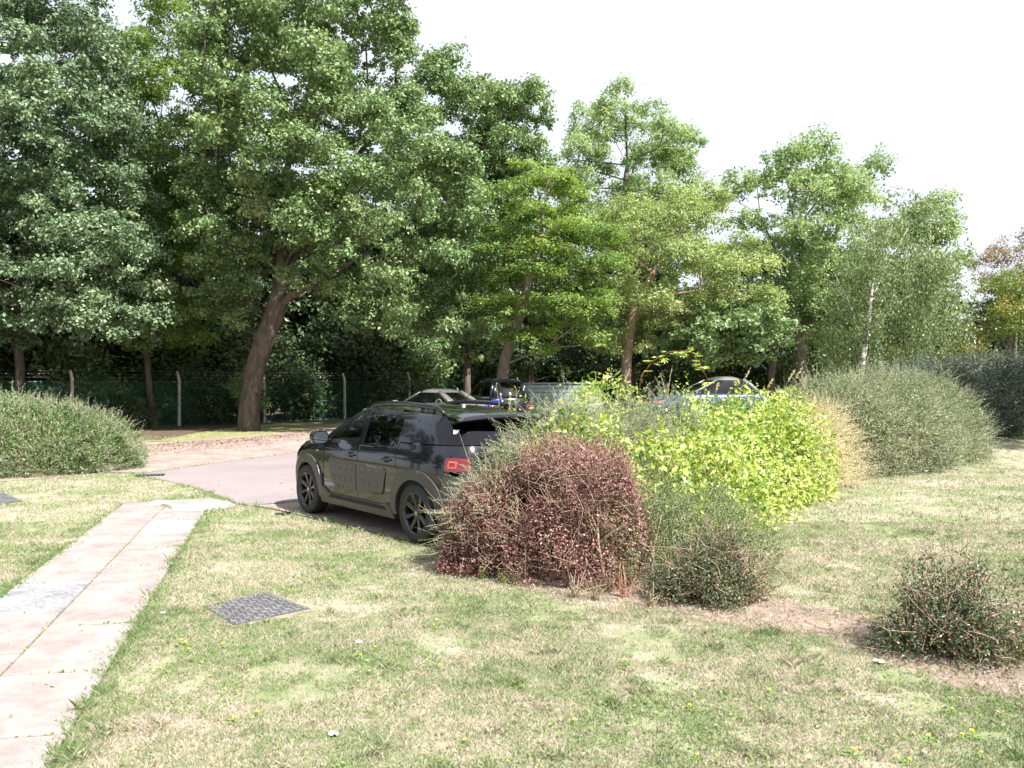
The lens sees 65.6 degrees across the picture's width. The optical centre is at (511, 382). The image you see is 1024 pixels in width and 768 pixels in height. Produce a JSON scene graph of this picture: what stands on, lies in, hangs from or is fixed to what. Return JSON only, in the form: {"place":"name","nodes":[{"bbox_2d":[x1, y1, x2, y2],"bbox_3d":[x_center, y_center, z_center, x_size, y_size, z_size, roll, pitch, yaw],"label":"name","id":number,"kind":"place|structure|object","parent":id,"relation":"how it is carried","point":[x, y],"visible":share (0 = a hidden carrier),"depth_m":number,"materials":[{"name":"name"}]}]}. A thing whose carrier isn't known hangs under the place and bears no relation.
{"place":"outdoors","nodes":[
{"label":"outdoors","id":0,"kind":"place"},
{"bbox_2d":[0,497,239,767],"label":"path","id":1,"kind":"structure","parent":0,"point":[65,642],"depth_m":5.99,"materials":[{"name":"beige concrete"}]},
{"bbox_2d":[0,427,336,472],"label":"parking bay paving","id":2,"kind":"structure","parent":0,"point":[166,459],"depth_m":19.84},
{"bbox_2d":[150,420,346,441],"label":"grass verge","id":3,"kind":"object","parent":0,"point":[264,429],"depth_m":28.86,"materials":[{"name":"green plant"}]},
{"bbox_2d":[5,400,789,443],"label":"woodland floor","id":4,"kind":"structure","parent":0,"point":[161,430],"depth_m":33.24,"materials":[{"name":"brown soil"}]},
{"bbox_2d":[0,369,33,397],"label":"undergrowth shrub","id":5,"kind":"object","parent":4,"relation":"on","point":[2,379],"visible":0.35,"depth_m":29.29,"materials":[{"name":"green plant"}]},
{"bbox_2d":[4,385,71,429],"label":"undergrowth shrub","id":6,"kind":"object","parent":4,"relation":"on","point":[42,395],"visible":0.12,"depth_m":26.07,"materials":[{"name":"green plant"}]},
{"bbox_2d":[0,142,105,389],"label":"woodland tree","id":7,"kind":"object","parent":4,"relation":"on","point":[58,200],"visible":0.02,"depth_m":39.56,"materials":[{"name":"green plant"}]},
{"bbox_2d":[0,157,138,393],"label":"woodland tree","id":8,"kind":"object","parent":4,"relation":"on","point":[11,238],"visible":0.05,"depth_m":32.57,"materials":[{"name":"green plant"}]},
{"bbox_2d":[0,285,144,424],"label":"undergrowth shrub","id":9,"kind":"object","parent":4,"relation":"on","point":[39,349],"visible":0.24,"depth_m":31.14,"materials":[{"name":"green plant"}]},
{"bbox_2d":[24,331,137,405],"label":"undergrowth shrub","id":10,"kind":"object","parent":4,"relation":"on","point":[76,353],"visible":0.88,"depth_m":30.74,"materials":[{"name":"green plant"}]},
{"bbox_2d":[0,0,186,429],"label":"oak tree","id":11,"kind":"object","parent":4,"relation":"on","point":[29,94],"visible":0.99,"depth_m":25.41,"materials":[{"name":"green plant"}]},
{"bbox_2d":[60,335,183,419],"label":"undergrowth shrub","id":12,"kind":"object","parent":4,"relation":"on","point":[119,354],"visible":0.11,"depth_m":34.87,"materials":[{"name":"green plant"}]},
{"bbox_2d":[96,393,163,429],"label":"undergrowth shrub","id":13,"kind":"object","parent":4,"relation":"on","point":[139,414],"visible":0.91,"depth_m":29.35,"materials":[{"name":"green plant"}]},
{"bbox_2d":[64,0,248,427],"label":"willow tree","id":14,"kind":"object","parent":4,"relation":"on","point":[150,92],"visible":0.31,"depth_m":29.90,"materials":[{"name":"green plant"}]},
{"bbox_2d":[88,165,247,414],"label":"woodland tree","id":15,"kind":"object","parent":4,"relation":"on","point":[96,192],"depth_m":40.47,"materials":[{"name":"green plant"}]},
{"bbox_2d":[74,163,263,420],"bbox_3d":[-16.106,-4.278,37.012,7.916,12.447,9.574,0,0,0],"label":"woodland tree","id":16,"kind":"object","parent":4,"relation":"on","point":[185,281],"visible":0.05,"depth_m":35.12,"materials":[{"name":"green plant"}]},
{"bbox_2d":[122,353,222,424],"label":"undergrowth shrub","id":17,"kind":"object","parent":4,"relation":"on","point":[183,369],"visible":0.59,"depth_m":32.80,"materials":[{"name":"green plant"}]},
{"bbox_2d":[110,262,245,420],"bbox_3d":[-15.152,-1.841,35.444,6.522,7.733,6.688,0,0,-35],"label":"undergrowth shrub","id":18,"kind":"object","parent":4,"relation":"on","point":[159,354],"visible":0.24,"depth_m":34.84,"materials":[{"name":"green plant"}]},
{"bbox_2d":[181,362,238,424],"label":"undergrowth shrub","id":19,"kind":"object","parent":4,"relation":"on","point":[227,412],"visible":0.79,"depth_m":32.95,"materials":[{"name":"green plant"}]},
{"bbox_2d":[172,318,280,377],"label":"undergrowth shrub","id":20,"kind":"object","parent":4,"relation":"on","point":[218,348],"visible":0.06,"depth_m":37.47,"materials":[{"name":"green plant"}]},
{"bbox_2d":[207,331,281,397],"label":"undergrowth shrub","id":21,"kind":"object","parent":4,"relation":"on","point":[233,354],"visible":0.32,"depth_m":35.11,"materials":[{"name":"green plant"}]},
{"bbox_2d":[221,371,271,411],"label":"undergrowth shrub","id":22,"kind":"object","parent":4,"relation":"on","point":[238,383],"visible":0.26,"depth_m":32.21,"materials":[{"name":"green plant"}]},
{"bbox_2d":[183,301,347,420],"bbox_3d":[-12.332,-0.783,38.020,8.077,6.182,8.191,0,0,24],"label":"undergrowth shrub","id":23,"kind":"object","parent":4,"relation":"on","point":[277,349],"visible":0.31,"depth_m":36.36,"materials":[{"name":"green plant"}]},
{"bbox_2d":[200,166,359,413],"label":"woodland tree","id":24,"kind":"object","parent":4,"relation":"on","point":[303,312],"visible":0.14,"depth_m":43.53,"materials":[{"name":"green plant"}]},
{"bbox_2d":[267,351,356,420],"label":"undergrowth shrub","id":25,"kind":"object","parent":4,"relation":"on","point":[319,398],"visible":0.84,"depth_m":36.70,"materials":[{"name":"green plant"}]},
{"bbox_2d":[0,370,651,431],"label":"chain link fence","id":26,"kind":"object","parent":4,"relation":"on","point":[178,387],"visible":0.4,"depth_m":32.64,"materials":[{"name":"metal"}]},
{"bbox_2d":[151,0,513,430],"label":"oak tree","id":27,"kind":"object","parent":4,"relation":"on","point":[323,65],"visible":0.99,"depth_m":26.93,"materials":[{"name":"green plant"}]},
{"bbox_2d":[271,299,411,416],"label":"undergrowth shrub","id":28,"kind":"object","parent":4,"relation":"on","point":[329,344],"visible":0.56,"depth_m":39.52,"materials":[{"name":"green plant"}]},
{"bbox_2d":[291,167,408,404],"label":"woodland tree","id":29,"kind":"object","parent":4,"relation":"on","point":[392,201],"visible":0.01,"depth_m":55.02,"materials":[{"name":"green plant"}]},
{"bbox_2d":[296,200,423,333],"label":"woodland tree","id":30,"kind":"object","parent":4,"relation":"on","point":[376,251],"visible":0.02,"depth_m":47.17,"materials":[{"name":"green plant"}]},
{"bbox_2d":[311,336,408,415],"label":"undergrowth shrub","id":31,"kind":"object","parent":4,"relation":"on","point":[353,403],"visible":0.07,"depth_m":42.01,"materials":[{"name":"green plant"}]},
{"bbox_2d":[324,345,424,407],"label":"undergrowth shrub","id":32,"kind":"object","parent":4,"relation":"on","point":[397,387],"visible":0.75,"depth_m":39.74,"materials":[{"name":"green plant"}]},
{"bbox_2d":[357,279,462,398],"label":"woodland tree","id":33,"kind":"object","parent":4,"relation":"on","point":[403,347],"visible":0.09,"depth_m":43.59,"materials":[{"name":"green plant"}]},
{"bbox_2d":[361,294,462,387],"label":"undergrowth shrub","id":34,"kind":"object","parent":4,"relation":"on","point":[435,368],"visible":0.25,"depth_m":42.41,"materials":[{"name":"green plant"}]},
{"bbox_2d":[390,341,454,396],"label":"undergrowth shrub","id":35,"kind":"object","parent":4,"relation":"on","point":[424,354],"visible":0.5,"depth_m":42.08,"materials":[{"name":"green plant"}]},
{"bbox_2d":[414,342,496,392],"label":"undergrowth shrub","id":36,"kind":"object","parent":4,"relation":"on","point":[459,387],"visible":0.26,"depth_m":44.26,"materials":[{"name":"green plant"}]},
{"bbox_2d":[410,228,514,362],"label":"woodland tree","id":37,"kind":"object","parent":4,"relation":"on","point":[485,290],"visible":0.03,"depth_m":47.62,"materials":[{"name":"green plant"}]},
{"bbox_2d":[421,318,516,387],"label":"undergrowth shrub","id":38,"kind":"object","parent":4,"relation":"on","point":[482,353],"visible":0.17,"depth_m":44.91,"materials":[{"name":"green plant"}]},
{"bbox_2d":[393,36,567,393],"bbox_3d":[-1.394,-6.240,34.508,7.643,16.203,7.627,0,0,0],"label":"oak tree","id":39,"kind":"object","parent":4,"relation":"on","point":[493,102],"visible":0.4,"depth_m":33.15,"materials":[{"name":"green plant"}]},
{"bbox_2d":[30,230,1022,411],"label":"thicket","id":40,"kind":"object","parent":4,"relation":"on","point":[604,391],"visible":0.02,"depth_m":51.94,"materials":[{"name":"green plant"}]},
{"bbox_2d":[456,156,646,378],"bbox_3d":[1.278,-2.942,27.521,6.406,9.608,7.135,0,0,0],"label":"hornbeam tree","id":41,"kind":"object","parent":4,"relation":"on","point":[561,225],"visible":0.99,"depth_m":26.55,"materials":[{"name":"green plant"}]},
{"bbox_2d":[499,243,604,365],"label":"woodland tree","id":42,"kind":"object","parent":4,"relation":"on","point":[565,280],"visible":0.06,"depth_m":48.11,"materials":[{"name":"green plant"}]},
{"bbox_2d":[588,225,704,399],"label":"woodland tree","id":43,"kind":"object","parent":4,"relation":"on","point":[657,278],"visible":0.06,"depth_m":45.82,"materials":[{"name":"green plant"}]},
{"bbox_2d":[642,330,755,393],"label":"undergrowth shrub","id":44,"kind":"object","parent":4,"relation":"on","point":[676,384],"visible":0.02,"depth_m":42.71,"materials":[{"name":"green plant"}]},
{"bbox_2d":[702,240,798,375],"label":"woodland tree","id":45,"kind":"object","parent":4,"relation":"on","point":[747,289],"visible":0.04,"depth_m":44.30,"materials":[{"name":"green plant"}]},
{"bbox_2d":[705,122,908,389],"bbox_3d":[12.276,-4.561,33.580,8.048,11.777,8.131,0,0,0],"label":"ash tree","id":46,"kind":"object","parent":4,"relation":"on","point":[849,181],"visible":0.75,"depth_m":32.27,"materials":[{"name":"leaf"},{"name":"brown bark"}]},
{"bbox_2d":[768,324,851,399],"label":"undergrowth shrub","id":47,"kind":"object","parent":4,"relation":"on","point":[810,368],"visible":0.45,"depth_m":36.46,"materials":[{"name":"green plant"}]},
{"bbox_2d":[767,236,881,395],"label":"woodland tree","id":48,"kind":"object","parent":4,"relation":"on","point":[834,276],"visible":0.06,"depth_m":40.22,"materials":[{"name":"green plant"}]},
{"bbox_2d":[825,327,909,398],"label":"undergrowth shrub","id":49,"kind":"object","parent":4,"relation":"on","point":[896,345],"visible":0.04,"depth_m":35.50,"materials":[{"name":"green plant"}]},
{"bbox_2d":[848,258,965,348],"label":"woodland tree","id":50,"kind":"object","parent":4,"relation":"on","point":[919,266],"visible":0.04,"depth_m":41.16,"materials":[{"name":"green plant"}]},
{"bbox_2d":[887,326,981,372],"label":"undergrowth shrub","id":51,"kind":"object","parent":4,"relation":"on","point":[958,342],"visible":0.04,"depth_m":35.38,"materials":[{"name":"green plant"}]},
{"bbox_2d":[885,184,1006,359],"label":"ash tree","id":52,"kind":"object","parent":4,"relation":"on","point":[947,219],"visible":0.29,"depth_m":40.47,"materials":[{"name":"green plant"}]},
{"bbox_2d":[954,283,1023,361],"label":"woodland tree","id":53,"kind":"object","parent":4,"relation":"on","point":[983,309],"visible":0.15,"depth_m":40.87,"materials":[{"name":"green plant"}]},
{"bbox_2d":[967,227,1023,358],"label":"dying tree","id":54,"kind":"object","parent":4,"relation":"on","point":[995,249],"visible":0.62,"depth_m":38.04,"materials":[{"name":"brown plant"}]},
{"bbox_2d":[145,406,692,505],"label":"road","id":55,"kind":"structure","parent":0,"point":[267,479],"depth_m":14.66,"materials":[{"name":"grey asphalt"}]},
{"bbox_2d":[381,389,494,407],"bbox_3d":[-2.576,0.898,25.493,4.180,1.405,2.040,0,0,42],"label":"parked car","id":56,"kind":"object","parent":55,"relation":"on","point":[435,396],"visible":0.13,"depth_m":25.17,"materials":[{"name":"silver metal"}]},
{"bbox_2d":[470,379,534,412],"bbox_3d":[-0.636,0.656,27.390,2.040,1.565,4.220,0,0,-18],"label":"parked car","id":57,"kind":"object","parent":55,"relation":"on","point":[484,388],"visible":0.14,"depth_m":25.70,"materials":[{"name":"black paint"}]},
{"bbox_2d":[524,383,601,420],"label":"slatted store","id":58,"kind":"structure","parent":55,"relation":"on","point":[551,397],"depth_m":28.49,"materials":[{"name":"grey paint"}]},
{"bbox_2d":[638,376,771,424],"bbox_3d":[6.069,0.556,25.000,4.040,1.500,2.040,0,0,-8],"label":"parked car","id":59,"kind":"object","parent":55,"relation":"on","point":[726,384],"visible":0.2,"depth_m":24.34,"materials":[{"name":"blue paint"}]},
{"bbox_2d":[256,503,595,547],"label":"parking bay paving","id":60,"kind":"structure","parent":0,"point":[367,521],"depth_m":10.20,"materials":[{"name":"grey asphalt"}]},
{"bbox_2d":[296,392,552,542],"bbox_3d":[-1.280,0.920,10.200,2.210,1.652,4.154,0,0,-40],"label":"parked car","id":61,"kind":"object","parent":60,"relation":"on","point":[392,459],"visible":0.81,"depth_m":9.01,"materials":[{"name":"black paint"}]},
{"bbox_2d":[0,400,1023,767],"bbox_3d":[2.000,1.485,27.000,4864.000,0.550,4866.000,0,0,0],"label":"lawn","id":62,"kind":"structure","parent":0,"point":[1014,450],"depth_m":5.14,"materials":[{"name":"green plant"}]},
{"bbox_2d":[0,493,21,504],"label":"manhole cover","id":63,"kind":"object","parent":62,"relation":"on","point":[5,499],"visible":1,"depth_m":11.89,"materials":[{"name":"metal"}]},
{"bbox_2d":[0,471,112,480],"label":"soil bed","id":64,"kind":"object","parent":62,"relation":"on","point":[60,474],"visible":0.25,"depth_m":14.99,"materials":[{"name":"brown soil"}]},
{"bbox_2d":[0,383,159,477],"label":"cotoneaster hedge","id":65,"kind":"object","parent":64,"relation":"on","point":[120,445],"visible":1,"depth_m":15.61,"materials":[{"name":"green plant"}]},
{"bbox_2d":[203,592,308,624],"bbox_3d":[-2.029,1.762,6.192,0.603,0.036,0.683,0,0,-45],"label":"manhole cover","id":66,"kind":"object","parent":62,"relation":"on","point":[242,610],"visible":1,"depth_m":6.16,"materials":[{"name":"metal"}]},
{"bbox_2d":[202,591,318,626],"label":"worn soil","id":67,"kind":"structure","parent":62,"relation":"on","point":[280,616],"depth_m":6.00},
{"bbox_2d":[0,480,1023,767],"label":"clover","id":68,"kind":"object","parent":62,"relation":"on","point":[550,688],"visible":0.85,"depth_m":4.42,"materials":[{"name":"green plant"}]},
{"bbox_2d":[0,429,1023,767],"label":"fallen leaves","id":69,"kind":"object","parent":62,"relation":"on","point":[220,441],"visible":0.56,"depth_m":6.75,"materials":[{"name":"brown plant"}]},
{"bbox_2d":[476,323,549,388],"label":"undergrowth shrub","id":70,"kind":"object","parent":62,"relation":"on","point":[494,350],"visible":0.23,"depth_m":43.43,"materials":[{"name":"green plant"}]},
{"bbox_2d":[496,268,576,392],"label":"woodland tree","id":71,"kind":"object","parent":62,"relation":"on","point":[520,350],"visible":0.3,"depth_m":40.27,"materials":[{"name":"green plant"}]},
{"bbox_2d":[508,314,593,392],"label":"undergrowth shrub","id":72,"kind":"object","parent":62,"relation":"on","point":[567,357],"visible":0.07,"depth_m":44.48,"materials":[{"name":"green plant"}]},
{"bbox_2d":[514,332,609,392],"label":"undergrowth shrub","id":73,"kind":"object","parent":62,"relation":"on","point":[565,362],"visible":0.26,"depth_m":43.35,"materials":[{"name":"green plant"}]},
{"bbox_2d":[557,328,660,404],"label":"undergrowth shrub","id":74,"kind":"object","parent":62,"relation":"on","point":[601,369],"visible":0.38,"depth_m":42.58,"materials":[{"name":"green plant"}]},
{"bbox_2d":[577,298,664,402],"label":"undergrowth shrub","id":75,"kind":"object","parent":62,"relation":"on","point":[608,323],"visible":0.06,"depth_m":44.26,"materials":[{"name":"green plant"}]},
{"bbox_2d":[553,72,724,406],"bbox_3d":[6.272,-6.740,39.466,8.768,16.147,7.727,0,0,0],"label":"ash tree","id":76,"kind":"object","parent":62,"relation":"on","point":[663,152],"visible":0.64,"depth_m":38.50,"materials":[{"name":"green plant"}]},
{"bbox_2d":[609,285,688,395],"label":"woodland tree","id":77,"kind":"object","parent":62,"relation":"on","point":[653,368],"visible":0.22,"depth_m":37.84,"materials":[{"name":"green plant"}]},
{"bbox_2d":[572,177,794,414],"bbox_3d":[6.333,-3.253,30.651,8.069,9.213,7.939,0,0,0],"label":"willow tree","id":78,"kind":"object","parent":62,"relation":"on","point":[637,325],"visible":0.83,"depth_m":29.44,"materials":[{"name":"green plant"}]},
{"bbox_2d":[643,327,728,390],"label":"undergrowth shrub","id":79,"kind":"object","parent":62,"relation":"on","point":[679,369],"visible":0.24,"depth_m":39.16,"materials":[{"name":"green plant"}]},
{"bbox_2d":[650,290,815,401],"bbox_3d":[7.980,-1.165,29.846,5.496,4.959,6.276,0,0,0],"label":"sycamore tree","id":80,"kind":"object","parent":62,"relation":"on","point":[736,335],"visible":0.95,"depth_m":28.56,"materials":[{"name":"green plant"}]},
{"bbox_2d":[693,325,795,393],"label":"undergrowth shrub","id":81,"kind":"object","parent":62,"relation":"on","point":[759,373],"visible":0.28,"depth_m":37.20,"materials":[{"name":"green plant"}]},
{"bbox_2d":[691,259,799,380],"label":"woodland tree","id":82,"kind":"object","parent":62,"relation":"on","point":[748,280],"visible":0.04,"depth_m":39.30,"materials":[{"name":"green plant"}]},
{"bbox_2d":[763,352,1011,479],"bbox_3d":[8.229,0.614,17.312,8.599,2.586,4.075,0,0,-45],"label":"cotoneaster hedge","id":83,"kind":"object","parent":62,"relation":"on","point":[911,404],"visible":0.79,"depth_m":15.85,"materials":[{"name":"green plant"}]},
{"bbox_2d":[797,183,999,387],"bbox_3d":[13.222,-2.193,27.648,5.637,9.100,5.808,0,0,0],"label":"birch tree","id":84,"kind":"object","parent":62,"relation":"on","point":[907,314],"visible":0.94,"depth_m":27.01,"materials":[{"name":"green plant"}]},
{"bbox_2d":[834,333,1023,435],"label":"yew hedge","id":85,"kind":"object","parent":62,"relation":"on","point":[1001,379],"visible":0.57,"depth_m":22.34,"materials":[{"name":"green plant"}]},
{"bbox_2d":[865,336,1019,404],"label":"viburnum shrub","id":86,"kind":"object","parent":62,"relation":"on","point":[964,350],"visible":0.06,"depth_m":29.56,"materials":[{"name":"green plant"}]},
{"bbox_2d":[953,262,1023,413],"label":"rowan tree","id":87,"kind":"object","parent":62,"relation":"on","point":[1011,319],"visible":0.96,"depth_m":26.12,"materials":[{"name":"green plant"}]},
{"bbox_2d":[0,0,1023,322],"label":"sky","id":88,"kind":"structure","parent":0,"point":[940,83],"materials":[{"name":"white"}]},
{"bbox_2d":[425,487,1023,698],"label":"soil bed","id":89,"kind":"object","parent":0,"point":[848,621],"visible":0.2,"depth_m":5.89,"materials":[{"name":"brown soil"}]},
{"bbox_2d":[412,402,666,595],"bbox_3d":[0.243,1.121,7.320,2.354,1.884,1.708,0,0,0],"label":"berberis bush","id":90,"kind":"object","parent":89,"relation":"on","point":[583,484],"visible":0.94,"depth_m":7.10,"materials":[{"name":"red plant"}]},
{"bbox_2d":[560,566,585,597],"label":"grass tuft","id":91,"kind":"object","parent":89,"relation":"on","point":[575,594],"visible":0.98,"depth_m":6.51,"materials":[{"name":"beige plant"}]},
{"bbox_2d":[415,374,738,575],"bbox_3d":[0.900,0.918,8.819,4.794,2.037,2.074,0,0,-43],"label":"cotoneaster shrub","id":92,"kind":"object","parent":89,"relation":"on","point":[642,425],"visible":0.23,"depth_m":8.49,"materials":[{"name":"green plant"}]},
{"bbox_2d":[496,378,533,427],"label":"elder shoot","id":93,"kind":"object","parent":92,"relation":"on","point":[513,409],"visible":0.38,"depth_m":8.97,"materials":[{"name":"green plant"}]},
{"bbox_2d":[570,578,609,599],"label":"grass tuft","id":94,"kind":"object","parent":89,"relation":"on","point":[595,594],"visible":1,"depth_m":6.41,"materials":[{"name":"beige plant"}]},
{"bbox_2d":[589,568,615,591],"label":"cotoneaster seedling","id":95,"kind":"object","parent":89,"relation":"on","point":[608,586],"visible":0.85,"depth_m":6.66,"materials":[{"name":"brown plant"}]},
{"bbox_2d":[607,555,644,597],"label":"dead sprig","id":96,"kind":"object","parent":89,"relation":"on","point":[623,588],"visible":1,"depth_m":6.51,"materials":[{"name":"brown plant"}]},
{"bbox_2d":[634,579,665,607],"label":"grass tuft","id":97,"kind":"object","parent":89,"relation":"on","point":[650,604],"visible":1,"depth_m":6.22,"materials":[{"name":"beige plant"}]},
{"bbox_2d":[500,365,821,565],"bbox_3d":[1.941,0.795,9.738,6.097,2.054,3.593,0,0,-37],"label":"forsythia bush","id":98,"kind":"object","parent":89,"relation":"on","point":[732,451],"visible":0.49,"depth_m":9.20,"materials":[{"name":"green plant"}]},
{"bbox_2d":[637,347,713,399],"bbox_3d":[2.196,-0.130,10.600,1.060,0.730,0.254,0,0,0],"label":"creeper spray","id":99,"kind":"object","parent":98,"relation":"attached to","point":[664,360],"visible":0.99,"depth_m":10.59,"materials":[{"name":"green plant"}]},
{"bbox_2d":[583,458,802,594],"bbox_3d":[1.683,1.288,7.647,2.170,1.137,2.626,0,0,0],"label":"fine leaved shrub","id":100,"kind":"object","parent":89,"relation":"on","point":[679,514],"visible":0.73,"depth_m":7.31,"materials":[{"name":"green plant"}]},
{"bbox_2d":[626,489,804,613],"bbox_3d":[1.640,1.413,6.480,1.423,1.063,1.219,0,0,-37],"label":"pyracantha bush","id":101,"kind":"object","parent":89,"relation":"on","point":[721,579],"visible":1,"depth_m":6.36,"materials":[{"name":"green plant"}]},
{"bbox_2d":[708,380,855,509],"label":"forsythia bush","id":102,"kind":"object","parent":89,"relation":"on","point":[815,470],"visible":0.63,"depth_m":11.79,"materials":[{"name":"leaf"},{"name":"twig"}]},
{"bbox_2d":[766,388,888,488],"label":"broom shrub","id":103,"kind":"object","parent":89,"relation":"on","point":[848,474],"visible":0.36,"depth_m":13.63,"materials":[{"name":"plant"}]},
{"bbox_2d":[829,517,1023,683],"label":"pyracantha bush","id":104,"kind":"object","parent":89,"relation":"on","point":[962,631],"visible":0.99,"depth_m":5.10,"materials":[{"name":"green plant"}]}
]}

